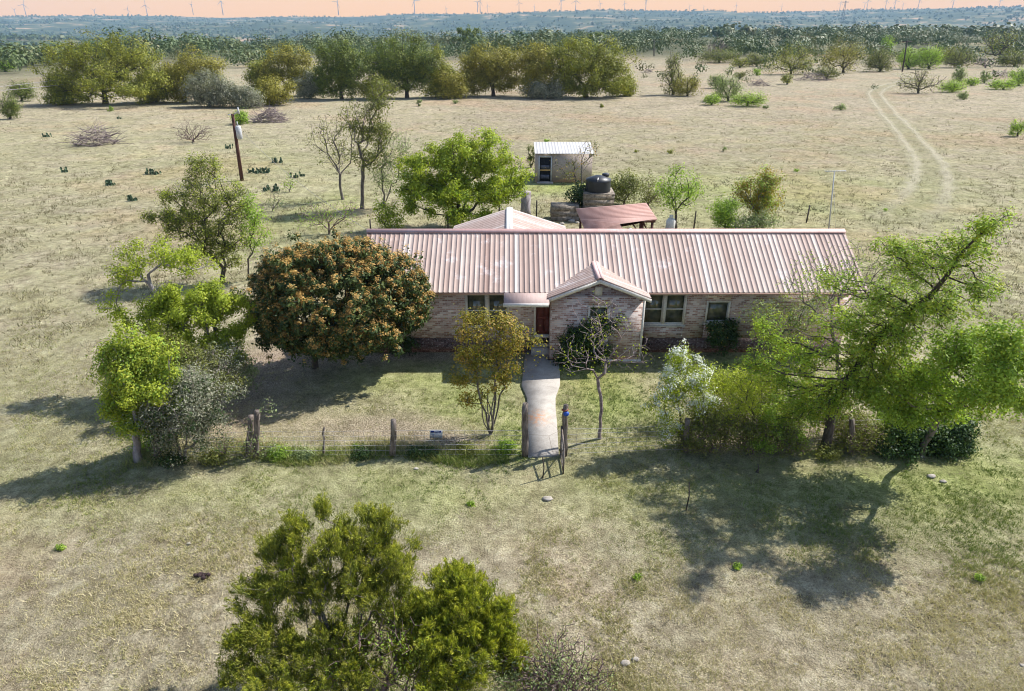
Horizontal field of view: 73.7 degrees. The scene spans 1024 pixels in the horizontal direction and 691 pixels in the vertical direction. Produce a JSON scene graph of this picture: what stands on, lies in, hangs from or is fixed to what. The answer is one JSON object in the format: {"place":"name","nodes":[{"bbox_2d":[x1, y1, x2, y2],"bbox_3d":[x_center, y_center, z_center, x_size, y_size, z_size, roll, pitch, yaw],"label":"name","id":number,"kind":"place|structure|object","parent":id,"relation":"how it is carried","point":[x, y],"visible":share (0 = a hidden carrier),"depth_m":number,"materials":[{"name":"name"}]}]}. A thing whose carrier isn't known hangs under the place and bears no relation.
{"place":"outdoors","nodes":[
{"label":"outdoors","id":0,"kind":"place"},
{"bbox_2d":[116,428,515,469],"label":"verge grass","id":1,"kind":"structure","parent":0,"point":[486,459],"depth_m":20.66,"materials":[{"name":"green plant"}]},
{"bbox_2d":[0,7,1023,690],"bbox_3d":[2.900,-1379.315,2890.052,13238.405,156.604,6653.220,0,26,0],"label":"ground","id":2,"kind":"structure","parent":0,"point":[648,111],"depth_m":22.72,"materials":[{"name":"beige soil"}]},
{"bbox_2d":[0,88,25,118],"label":"juniper bush","id":3,"kind":"object","parent":2,"relation":"on","point":[12,107],"visible":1,"depth_m":88.69,"materials":[{"name":"green plant"}]},
{"bbox_2d":[2,75,39,101],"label":"juniper bush","id":4,"kind":"object","parent":2,"relation":"on","point":[20,92],"visible":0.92,"depth_m":108.61,"materials":[{"name":"green plant"}]},
{"bbox_2d":[32,71,82,105],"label":"bush","id":5,"kind":"object","parent":2,"relation":"on","point":[53,97],"visible":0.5,"depth_m":103.42,"materials":[{"name":"green plant"}]},
{"bbox_2d":[55,119,133,146],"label":"brush pile","id":6,"kind":"object","parent":2,"relation":"on","point":[97,138],"visible":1,"depth_m":70.67,"materials":[{"name":"grey wood"}]},
{"bbox_2d":[27,26,175,104],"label":"oak tree","id":7,"kind":"object","parent":2,"relation":"on","point":[100,76],"visible":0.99,"depth_m":101.84,"materials":[{"name":"green plant"}]},
{"bbox_2d":[76,317,186,462],"bbox_3d":[-10.752,1.348,19.620,2.771,4.662,2.281,11,28,22],"label":"tree","id":8,"kind":"object","parent":2,"relation":"on","point":[134,380],"visible":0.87,"depth_m":19.04,"materials":[{"name":"green plant"}]},
{"bbox_2d":[92,232,223,380],"bbox_3d":[-12.222,-1.186,23.895,4.674,5.524,1.847,0,26,0],"label":"pollard tree","id":9,"kind":"object","parent":2,"relation":"on","point":[187,258],"visible":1,"depth_m":22.97,"materials":[{"name":"green plant"}]},
{"bbox_2d":[122,357,250,470],"bbox_3d":[-9.466,1.912,19.784,2.870,3.534,3.107,21,33,37],"label":"grey thorn bush","id":10,"kind":"object","parent":2,"relation":"on","point":[200,414],"visible":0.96,"depth_m":19.48,"materials":[{"name":"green plant"}]},
{"bbox_2d":[114,273,261,384],"bbox_3d":[-10.875,-0.285,23.381,3.928,4.395,3.388,14,29,27],"label":"lime tree","id":11,"kind":"object","parent":2,"relation":"on","point":[175,308],"visible":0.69,"depth_m":22.82,"materials":[{"name":"green plant"}]},
{"bbox_2d":[152,35,231,102],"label":"oak tree","id":12,"kind":"object","parent":2,"relation":"on","point":[177,70],"visible":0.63,"depth_m":104.94,"materials":[{"name":"green plant"}]},
{"bbox_2d":[137,147,252,283],"bbox_3d":[-15.069,-6.121,33.025,5.404,6.549,3.524,12,28,24],"label":"tall elm","id":13,"kind":"object","parent":2,"relation":"on","point":[167,216],"visible":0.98,"depth_m":32.56,"materials":[{"name":"green plant"}]},
{"bbox_2d":[148,324,250,403],"bbox_3d":[-10.244,0.935,21.961,3.327,3.400,2.181,0,26,0],"label":"brushy shrub","id":14,"kind":"object","parent":2,"relation":"on","point":[186,351],"visible":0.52,"depth_m":21.86,"materials":[{"name":"green plant"}]},
{"bbox_2d":[179,66,243,107],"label":"oak bush","id":15,"kind":"object","parent":2,"relation":"on","point":[215,94],"visible":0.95,"depth_m":100.05,"materials":[{"name":"grey plant"}]},
{"bbox_2d":[175,336,257,409],"bbox_3d":[-9.847,1.000,22.570,2.637,2.757,1.864,0,26,0],"label":"grey thorn bush","id":16,"kind":"object","parent":2,"relation":"on","point":[220,364],"visible":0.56,"depth_m":22.34,"materials":[{"name":"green plant"}]},
{"bbox_2d":[207,333,261,396],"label":"brushy shrub","id":17,"kind":"object","parent":2,"relation":"on","point":[251,371],"visible":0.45,"depth_m":23.35,"materials":[{"name":"green plant"}]},
{"bbox_2d":[228,107,243,180],"bbox_3d":[-21.806,-15.969,54.516,0.977,5.828,0.439,9,27,19],"label":"utility pole","id":18,"kind":"object","parent":2,"relation":"on","point":[237,131],"visible":0.98,"depth_m":54.16,"materials":[{"name":"wood"}]},
{"bbox_2d":[225,82,266,108],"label":"oak bush","id":19,"kind":"object","parent":2,"relation":"on","point":[251,97],"visible":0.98,"depth_m":100.23,"materials":[{"name":"grey plant"}]},
{"bbox_2d":[219,399,288,458],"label":"shrub","id":20,"kind":"object","parent":2,"relation":"on","point":[249,446],"visible":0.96,"depth_m":20.30,"materials":[{"name":"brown plant"}]},
{"bbox_2d":[234,187,275,280],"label":"young elm","id":21,"kind":"object","parent":2,"relation":"on","point":[254,222],"visible":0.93,"depth_m":33.29,"materials":[{"name":"green plant"}]},
{"bbox_2d":[247,99,293,123],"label":"brush pile","id":22,"kind":"object","parent":2,"relation":"on","point":[276,115],"visible":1,"depth_m":87.57,"materials":[{"name":"grey wood"}]},
{"bbox_2d":[251,72,298,105],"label":"oak bush","id":23,"kind":"object","parent":2,"relation":"on","point":[274,93],"visible":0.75,"depth_m":103.22,"materials":[{"name":"green plant"}]},
{"bbox_2d":[247,41,316,95],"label":"oak tree","id":24,"kind":"object","parent":2,"relation":"on","point":[293,67],"visible":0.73,"depth_m":114.05,"materials":[{"name":"green plant"}]},
{"bbox_2d":[291,66,326,98],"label":"oak bush","id":25,"kind":"object","parent":2,"relation":"on","point":[307,91],"visible":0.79,"depth_m":111.66,"materials":[{"name":"grey plant"}]},
{"bbox_2d":[209,488,423,690],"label":"juniper","id":26,"kind":"object","parent":2,"relation":"on","point":[256,633],"visible":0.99,"depth_m":12.51,"materials":[{"name":"green plant"}]},
{"bbox_2d":[293,196,361,234],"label":"wild bush","id":27,"kind":"object","parent":2,"relation":"on","point":[329,222],"visible":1,"depth_m":41.45,"materials":[{"name":"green plant"}]},
{"bbox_2d":[228,226,437,370],"bbox_3d":[-5.990,-1.436,24.412,5.577,5.570,6.464,20,32,35],"label":"blossoming tree","id":28,"kind":"object","parent":2,"relation":"on","point":[292,284],"visible":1,"depth_m":23.30,"materials":[{"name":"green plant"}]},
{"bbox_2d":[303,107,365,199],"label":"sparse tree","id":29,"kind":"object","parent":2,"relation":"on","point":[338,155],"visible":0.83,"depth_m":48.35,"materials":[{"name":"grey plant"}]},
{"bbox_2d":[153,402,528,460],"bbox_3d":[-5.156,2.549,20.365,11.313,1.918,0.447,0,26,-1],"label":"wire fence","id":30,"kind":"object","parent":2,"relation":"on","point":[255,417],"visible":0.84,"depth_m":20.39,"materials":[{"name":"grey metal"}]},
{"bbox_2d":[308,35,375,99],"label":"oak tree","id":31,"kind":"object","parent":2,"relation":"on","point":[347,73],"visible":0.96,"depth_m":109.27,"materials":[{"name":"green plant"}]},
{"bbox_2d":[267,595,450,690],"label":"dry brush","id":32,"kind":"object","parent":2,"relation":"on","point":[387,684],"visible":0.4,"depth_m":12.44,"materials":[{"name":"grey plant"}]},
{"bbox_2d":[335,69,401,208],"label":"slim tree","id":33,"kind":"object","parent":2,"relation":"on","point":[378,104],"visible":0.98,"depth_m":45.15,"materials":[{"name":"green plant"}]},
{"bbox_2d":[352,72,392,100],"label":"oak bush","id":34,"kind":"object","parent":2,"relation":"on","point":[361,87],"visible":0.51,"depth_m":109.16,"materials":[{"name":"green plant"}]},
{"bbox_2d":[367,198,408,228],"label":"leafy bush","id":35,"kind":"object","parent":2,"relation":"on","point":[387,216],"visible":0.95,"depth_m":41.94,"materials":[{"name":"green plant"}]},
{"bbox_2d":[366,126,421,205],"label":"thin tree","id":36,"kind":"object","parent":2,"relation":"on","point":[382,178],"visible":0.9,"depth_m":46.34,"materials":[{"name":"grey plant"}]},
{"bbox_2d":[361,26,443,97],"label":"oak tree","id":37,"kind":"object","parent":2,"relation":"on","point":[397,67],"visible":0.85,"depth_m":110.51,"materials":[{"name":"green plant"}]},
{"bbox_2d":[415,40,459,96],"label":"oak tree","id":38,"kind":"object","parent":2,"relation":"on","point":[440,68],"visible":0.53,"depth_m":111.56,"materials":[{"name":"green plant"}]},
{"bbox_2d":[430,66,471,98],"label":"oak bush","id":39,"kind":"object","parent":2,"relation":"on","point":[452,85],"visible":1,"depth_m":110.46,"materials":[{"name":"green plant"}]},
{"bbox_2d":[378,557,531,690],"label":"juniper","id":40,"kind":"object","parent":2,"relation":"on","point":[466,614],"visible":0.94,"depth_m":12.53,"materials":[{"name":"green plant"}]},
{"bbox_2d":[392,126,536,227],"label":"lime oak","id":41,"kind":"object","parent":2,"relation":"on","point":[496,190],"visible":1,"depth_m":41.55,"materials":[{"name":"green plant"}]},
{"bbox_2d":[426,645,521,690],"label":"green weed bush","id":42,"kind":"object","parent":2,"relation":"on","point":[499,678],"visible":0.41,"depth_m":12.49,"materials":[{"name":"green plant"}]},
{"bbox_2d":[452,37,531,95],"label":"oak tree","id":43,"kind":"object","parent":2,"relation":"on","point":[491,70],"visible":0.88,"depth_m":113.40,"materials":[{"name":"green plant"}]},
{"bbox_2d":[442,303,551,434],"bbox_3d":[-0.479,0.831,21.024,3.411,4.395,2.192,0,26,0],"label":"crape myrtle","id":44,"kind":"object","parent":2,"relation":"on","point":[495,357],"visible":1,"depth_m":20.64,"materials":[{"name":"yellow plant"}]},
{"bbox_2d":[0,21,1023,71],"bbox_3d":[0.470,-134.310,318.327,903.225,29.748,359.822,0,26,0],"label":"woodland","id":45,"kind":"object","parent":2,"relation":"on","point":[15,59],"visible":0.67,"depth_m":267.50,"materials":[{"name":"green plant"}]},
{"bbox_2d":[0,82,1023,400],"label":"bunch grass","id":46,"kind":"structure","parent":2,"relation":"on","point":[54,312],"depth_m":46.98,"materials":[{"name":"plant"}]},
{"bbox_2d":[0,5,1023,54],"bbox_3d":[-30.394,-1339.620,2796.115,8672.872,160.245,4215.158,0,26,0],"label":"hill woodland","id":47,"kind":"object","parent":2,"relation":"on","point":[9,36],"visible":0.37,"depth_m":2789.11,"materials":[{"name":"green plant"}]},
{"bbox_2d":[511,39,558,97],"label":"oak tree","id":48,"kind":"object","parent":2,"relation":"on","point":[532,62],"visible":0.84,"depth_m":111.52,"materials":[{"name":"green plant"}]},
{"bbox_2d":[515,75,567,99],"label":"oak bush","id":49,"kind":"object","parent":2,"relation":"on","point":[540,91],"visible":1,"depth_m":110.98,"materials":[{"name":"grey plant"}]},
{"bbox_2d":[489,618,617,690],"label":"dry brush","id":50,"kind":"object","parent":2,"relation":"on","point":[549,674],"visible":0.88,"depth_m":12.66,"materials":[{"name":"grey plant"}]},
{"bbox_2d":[534,142,593,183],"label":"shed","id":51,"kind":"structure","parent":2,"relation":"on","point":[546,153],"depth_m":54.82,"materials":[{"name":"white metal"}]},
{"bbox_2d":[550,202,578,220],"bbox_3d":[3.453,-8.801,44.981,1.820,1.020,1.120,0,26,0],"label":"stone trough","id":52,"kind":"object","parent":2,"relation":"on","point":[563,211],"visible":0.88,"depth_m":44.49,"materials":[{"name":"grey stone"}]},
{"bbox_2d":[550,140,599,202],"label":"tree","id":53,"kind":"object","parent":2,"relation":"on","point":[573,173],"visible":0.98,"depth_m":44.78,"materials":[{"name":"grey plant"}]},
{"bbox_2d":[538,31,640,97],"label":"oak tree","id":54,"kind":"object","parent":2,"relation":"on","point":[566,67],"visible":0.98,"depth_m":110.83,"materials":[{"name":"green plant"}]},
{"bbox_2d":[552,304,626,367],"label":"climbing shrub","id":55,"kind":"object","parent":2,"relation":"on","point":[579,337],"visible":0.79,"depth_m":25.70,"materials":[{"name":"green plant"}]},
{"bbox_2d":[582,188,614,207],"bbox_3d":[5.665,-9.407,45.400,2.040,1.770,1.900,0,26,0],"label":"tank stand","id":56,"kind":"object","parent":2,"relation":"on","point":[597,200],"visible":0.5,"depth_m":44.38,"materials":[{"name":"stone"}]},
{"bbox_2d":[586,173,610,193],"bbox_3d":[5.665,-10.676,44.751,1.633,1.079,1.706,0,26,0],"label":"water tank","id":57,"kind":"object","parent":56,"relation":"on","point":[598,184],"visible":1,"depth_m":44.27,"materials":[{"name":"black plastic"}]},
{"bbox_2d":[553,291,659,439],"bbox_3d":[2.836,0.811,20.588,3.240,4.792,1.908,0,26,0],"label":"bare tree","id":58,"kind":"object","parent":2,"relation":"on","point":[605,361],"visible":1,"depth_m":20.33,"materials":[{"name":"grey plant"}]},
{"bbox_2d":[209,22,1023,49],"bbox_3d":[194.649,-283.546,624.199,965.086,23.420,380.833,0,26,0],"label":"distant woodland","id":59,"kind":"object","parent":2,"relation":"on","point":[751,30],"visible":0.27,"depth_m":482.71,"materials":[{"name":"green plant"}]},
{"bbox_2d":[576,203,656,228],"bbox_3d":[5.535,-5.565,36.357,4.076,2.670,5.968,0,26,0],"label":"patio cover","id":60,"kind":"object","parent":2,"relation":"on","point":[614,217],"visible":0.77,"depth_m":35.83,"materials":[{"name":"red metal"}]},
{"bbox_2d":[366,207,868,361],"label":"ranch house","id":61,"kind":"structure","parent":2,"relation":"on","point":[663,288],"depth_m":26.45,"materials":[{"name":"red metal"}]},
{"bbox_2d":[465,295,509,329],"bbox_3d":[-0.960,-1.324,26.446,1.760,1.500,0.170,0,26,0],"label":"window","id":62,"kind":"structure","parent":61,"relation":"in","point":[495,302],"depth_m":26.38,"materials":[{"name":"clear glass"}]},
{"bbox_2d":[536,302,549,333],"bbox_3d":[1.275,-1.206,26.594,0.690,1.640,0.065,0,26,0],"label":"door","id":63,"kind":"structure","parent":61,"relation":"in","point":[542,313],"depth_m":26.67,"materials":[{"name":"wood"}]},
{"bbox_2d":[643,295,687,326],"bbox_3d":[5.885,-1.383,26.418,1.750,1.370,0.170,0,26,0],"label":"window","id":64,"kind":"structure","parent":61,"relation":"in","point":[663,310],"depth_m":26.48,"materials":[{"name":"white glass"}]},
{"bbox_2d":[703,301,730,324],"bbox_3d":[7.960,-1.288,26.464,1.000,0.980,0.170,0,26,0],"label":"window","id":65,"kind":"structure","parent":61,"relation":"in","point":[721,309],"depth_m":26.48,"materials":[{"name":"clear glass"}]},
{"bbox_2d":[610,168,644,204],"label":"hedge bush","id":66,"kind":"object","parent":2,"relation":"on","point":[622,186],"visible":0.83,"depth_m":47.85,"materials":[{"name":"green plant"}]},
{"bbox_2d":[632,171,666,206],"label":"hedge bush","id":67,"kind":"object","parent":2,"relation":"on","point":[648,197],"visible":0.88,"depth_m":47.70,"materials":[{"name":"green plant"}]},
{"bbox_2d":[651,50,689,94],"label":"tall bush","id":68,"kind":"object","parent":2,"relation":"on","point":[672,71],"visible":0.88,"depth_m":116.50,"materials":[{"name":"green plant"}]},
{"bbox_2d":[635,335,723,448],"bbox_3d":[5.086,1.472,20.363,2.709,3.805,1.614,-8,27,-16],"label":"flowering bush","id":69,"kind":"object","parent":2,"relation":"on","point":[676,393],"visible":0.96,"depth_m":20.13,"materials":[{"name":"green plant"}]},
{"bbox_2d":[650,162,711,228],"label":"forked tree","id":70,"kind":"object","parent":2,"relation":"on","point":[690,189],"visible":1,"depth_m":41.80,"materials":[{"name":"green plant"}]},
{"bbox_2d":[668,72,706,95],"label":"bush","id":71,"kind":"object","parent":2,"relation":"on","point":[688,89],"visible":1,"depth_m":114.87,"materials":[{"name":"green plant"}]},
{"bbox_2d":[668,409,742,466],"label":"twiggy shrub","id":72,"kind":"object","parent":2,"relation":"on","point":[706,446],"visible":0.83,"depth_m":20.41,"materials":[{"name":"green plant"}]},
{"bbox_2d":[673,349,737,407],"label":"leafy shrub","id":73,"kind":"object","parent":2,"relation":"on","point":[717,390],"visible":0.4,"depth_m":21.74,"materials":[{"name":"green plant"}]},
{"bbox_2d":[667,393,760,453],"bbox_3d":[6.187,2.369,20.802,2.909,1.830,1.776,0,26,0],"label":"brushy shrub","id":74,"kind":"object","parent":2,"relation":"on","point":[713,422],"visible":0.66,"depth_m":20.50,"materials":[{"name":"green plant"}]},
{"bbox_2d":[689,45,741,62],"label":"wild bush","id":75,"kind":"object","parent":2,"relation":"on","point":[728,56],"visible":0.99,"depth_m":200.94,"materials":[{"name":"green plant"}]},
{"bbox_2d":[697,317,742,356],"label":"bush","id":76,"kind":"object","parent":2,"relation":"on","point":[726,333],"visible":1,"depth_m":26.38,"materials":[{"name":"green plant"}]},
{"bbox_2d":[703,190,746,228],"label":"round bush","id":77,"kind":"object","parent":2,"relation":"on","point":[724,213],"visible":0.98,"depth_m":41.61,"materials":[{"name":"green plant"}]},
{"bbox_2d":[710,68,746,100],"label":"mesquite bush","id":78,"kind":"object","parent":2,"relation":"on","point":[723,87],"visible":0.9,"depth_m":107.31,"materials":[{"name":"green plant"}]},
{"bbox_2d":[722,88,770,106],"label":"mesquite bush","id":79,"kind":"object","parent":2,"relation":"on","point":[747,99],"visible":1,"depth_m":102.06,"materials":[{"name":"green plant"}]},
{"bbox_2d":[709,364,793,408],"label":"brushy shrub","id":80,"kind":"object","parent":2,"relation":"on","point":[758,396],"visible":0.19,"depth_m":23.02,"materials":[{"name":"green plant"}]},
{"bbox_2d":[716,402,787,460],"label":"twiggy shrub","id":81,"kind":"object","parent":2,"relation":"on","point":[756,432],"visible":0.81,"depth_m":20.39,"materials":[{"name":"green plant"}]},
{"bbox_2d":[722,204,784,228],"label":"pale bush","id":82,"kind":"object","parent":2,"relation":"on","point":[751,222],"visible":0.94,"depth_m":41.36,"materials":[{"name":"green plant"}]},
{"bbox_2d":[708,366,802,434],"bbox_3d":[7.339,1.858,20.576,2.841,2.918,1.790,0,26,0],"label":"leafy shrub","id":83,"kind":"object","parent":2,"relation":"on","point":[749,403],"visible":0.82,"depth_m":20.35,"materials":[{"name":"green plant"}]},
{"bbox_2d":[724,163,789,217],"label":"gold green tree","id":84,"kind":"object","parent":2,"relation":"on","point":[765,186],"visible":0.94,"depth_m":42.00,"materials":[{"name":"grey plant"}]},
{"bbox_2d":[561,404,966,456],"bbox_3d":[7.871,2.486,20.555,12.865,1.845,0.602,-1,26,-3],"label":"wire fence","id":85,"kind":"object","parent":2,"relation":"on","point":[565,414],"visible":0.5,"depth_m":20.54,"materials":[{"name":"grey metal"}]},
{"bbox_2d":[741,393,818,456],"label":"brushy shrub","id":86,"kind":"object","parent":2,"relation":"on","point":[764,442],"visible":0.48,"depth_m":20.54,"materials":[{"name":"green plant"}]},
{"bbox_2d":[732,279,840,369],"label":"elm tree","id":87,"kind":"object","parent":2,"relation":"on","point":[795,318],"visible":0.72,"depth_m":24.91,"materials":[{"name":"green plant"}]},
{"bbox_2d":[753,413,822,460],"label":"twiggy shrub","id":88,"kind":"object","parent":2,"relation":"on","point":[796,444],"visible":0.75,"depth_m":20.44,"materials":[{"name":"brown plant"}]},
{"bbox_2d":[760,41,825,74],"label":"oak bush","id":89,"kind":"object","parent":2,"relation":"on","point":[793,62],"visible":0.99,"depth_m":159.20,"materials":[{"name":"green plant"}]},
{"bbox_2d":[635,37,1023,88],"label":"pasture scrub","id":90,"kind":"object","parent":2,"relation":"on","point":[866,49],"visible":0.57,"depth_m":211.82,"materials":[{"name":"green plant"}]},
{"bbox_2d":[811,442,849,460],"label":"weed clump","id":91,"kind":"object","parent":2,"relation":"on","point":[827,453],"visible":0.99,"depth_m":20.46,"materials":[{"name":"green plant"}]},
{"bbox_2d":[812,31,872,72],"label":"oak bush","id":92,"kind":"object","parent":2,"relation":"on","point":[843,54],"visible":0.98,"depth_m":162.34,"materials":[{"name":"green plant"}]},
{"bbox_2d":[775,238,917,380],"bbox_3d":[11.461,-1.031,23.702,5.177,5.424,3.029,0,26,0],"label":"bare limbed tree","id":93,"kind":"object","parent":2,"relation":"on","point":[834,292],"visible":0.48,"depth_m":23.41,"materials":[{"name":"green plant"}]},
{"bbox_2d":[810,388,904,451],"bbox_3d":[10.586,2.160,21.110,3.181,1.952,1.780,10,27,20],"label":"brushy shrub","id":94,"kind":"object","parent":2,"relation":"on","point":[854,417],"visible":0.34,"depth_m":20.94,"materials":[{"name":"green plant"}]},
{"bbox_2d":[834,410,887,459],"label":"twiggy shrub","id":95,"kind":"object","parent":2,"relation":"on","point":[860,447],"visible":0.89,"depth_m":20.57,"materials":[{"name":"green plant"}]},
{"bbox_2d":[729,201,1021,451],"bbox_3d":[9.405,-0.264,18.693,6.129,8.396,2.720,16,30,29],"label":"leaning tree","id":96,"kind":"object","parent":2,"relation":"on","point":[869,352],"visible":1,"depth_m":18.32,"materials":[{"name":"green plant"}]},
{"bbox_2d":[859,45,902,71],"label":"wild bush","id":97,"kind":"object","parent":2,"relation":"on","point":[883,60],"visible":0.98,"depth_m":166.62,"materials":[{"name":"green plant"}]},
{"bbox_2d":[869,410,965,466],"bbox_3d":[12.354,2.727,20.590,2.918,1.357,1.835,0,26,0],"label":"ivy mound","id":98,"kind":"object","parent":2,"relation":"on","point":[943,438],"visible":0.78,"depth_m":20.46,"materials":[{"name":"green plant"}]},
{"bbox_2d":[896,65,946,92],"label":"bend bush","id":99,"kind":"object","parent":2,"relation":"on","point":[919,81],"visible":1,"depth_m":120.11,"materials":[{"name":"brown plant"}]},
{"bbox_2d":[915,42,948,68],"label":"wild bush","id":100,"kind":"object","parent":2,"relation":"on","point":[928,54],"visible":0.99,"depth_m":175.66,"materials":[{"name":"green plant"}]},
{"bbox_2d":[848,313,1023,457],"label":"leaning elm","id":101,"kind":"object","parent":2,"relation":"on","point":[990,388],"visible":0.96,"depth_m":17.20,"materials":[{"name":"green plant"}]},
{"bbox_2d":[930,413,986,462],"bbox_3d":[13.439,2.668,20.820,1.760,1.306,1.575,0,26,0],"label":"ivy mound","id":102,"kind":"object","parent":2,"relation":"on","point":[965,432],"visible":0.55,"depth_m":20.56,"materials":[{"name":"green plant"}]},
{"bbox_2d":[940,46,983,67],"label":"wild bush","id":103,"kind":"object","parent":2,"relation":"on","point":[959,59],"visible":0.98,"depth_m":180.23,"materials":[{"name":"green plant"}]},
{"bbox_2d":[978,28,1023,57],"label":"open tree","id":104,"kind":"object","parent":2,"relation":"on","point":[995,40],"visible":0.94,"depth_m":218.60,"materials":[{"name":"green plant"}]},
{"bbox_2d":[0,0,1023,17],"label":"sky","id":105,"kind":"structure","parent":0,"point":[201,8],"materials":[{"name":"white"}]},
{"bbox_2d":[522,351,559,457],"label":"path","id":106,"kind":"structure","parent":0,"point":[540,383],"depth_m":23.50,"materials":[{"name":"concrete"}]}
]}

